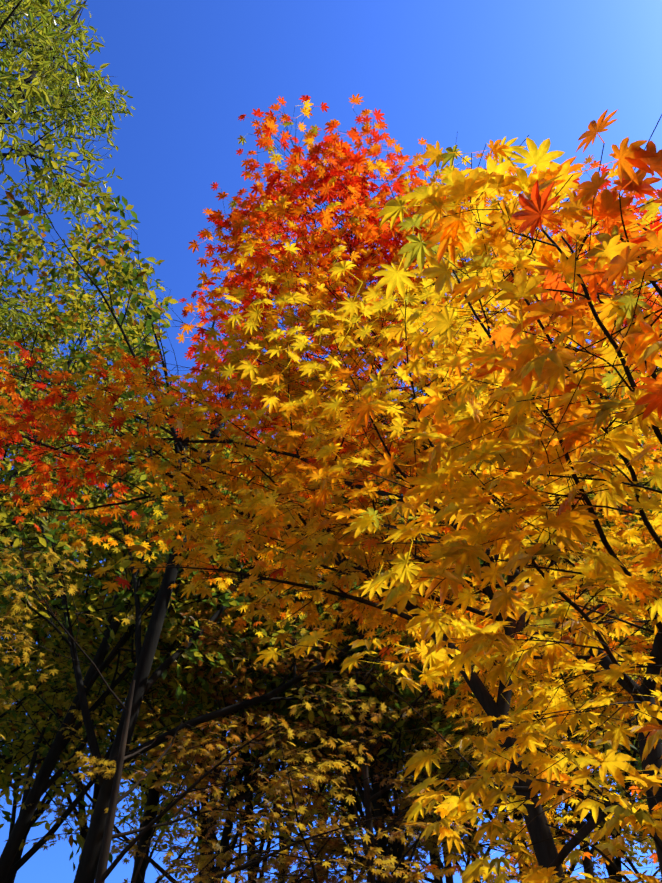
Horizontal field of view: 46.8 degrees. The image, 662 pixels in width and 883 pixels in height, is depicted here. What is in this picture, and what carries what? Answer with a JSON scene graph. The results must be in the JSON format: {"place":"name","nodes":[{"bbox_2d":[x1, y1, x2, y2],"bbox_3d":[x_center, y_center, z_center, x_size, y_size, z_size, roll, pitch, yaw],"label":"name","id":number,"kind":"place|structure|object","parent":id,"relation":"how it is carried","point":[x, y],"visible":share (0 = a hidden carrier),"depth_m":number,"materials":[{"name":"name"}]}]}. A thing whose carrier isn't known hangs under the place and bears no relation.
{"place":"outdoors","nodes":[
{"label":"outdoors","id":0,"kind":"place"},
{"bbox_2d":[0,94,661,882],"bbox_3d":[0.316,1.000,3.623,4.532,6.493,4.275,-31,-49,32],"label":"maple tree","id":1,"kind":"object","parent":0,"point":[422,226],"depth_m":2.42,"materials":[{"name":"yellow plant"}]},
{"bbox_2d":[0,0,661,882],"bbox_3d":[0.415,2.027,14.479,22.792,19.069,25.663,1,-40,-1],"label":"forest trees","id":2,"kind":"object","parent":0,"point":[54,316],"depth_m":8.04,"materials":[{"name":"green plant"}]},
{"bbox_2d":[0,0,309,707],"bbox_3d":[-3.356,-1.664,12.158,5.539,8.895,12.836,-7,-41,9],"label":"leaves","id":3,"kind":"object","parent":2,"relation":"attached to","point":[49,25],"visible":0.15,"depth_m":9.39,"materials":[{"name":"green plant"}]},
{"bbox_2d":[0,448,661,882],"bbox_3d":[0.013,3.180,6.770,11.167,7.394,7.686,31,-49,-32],"label":"understorey maples","id":4,"kind":"object","parent":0,"point":[280,864],"depth_m":5.81,"materials":[{"name":"plant"}]},
{"bbox_2d":[0,0,661,882],"label":"sky","id":5,"kind":"structure","parent":0,"point":[484,71],"materials":[{"name":"blue"}]}
]}

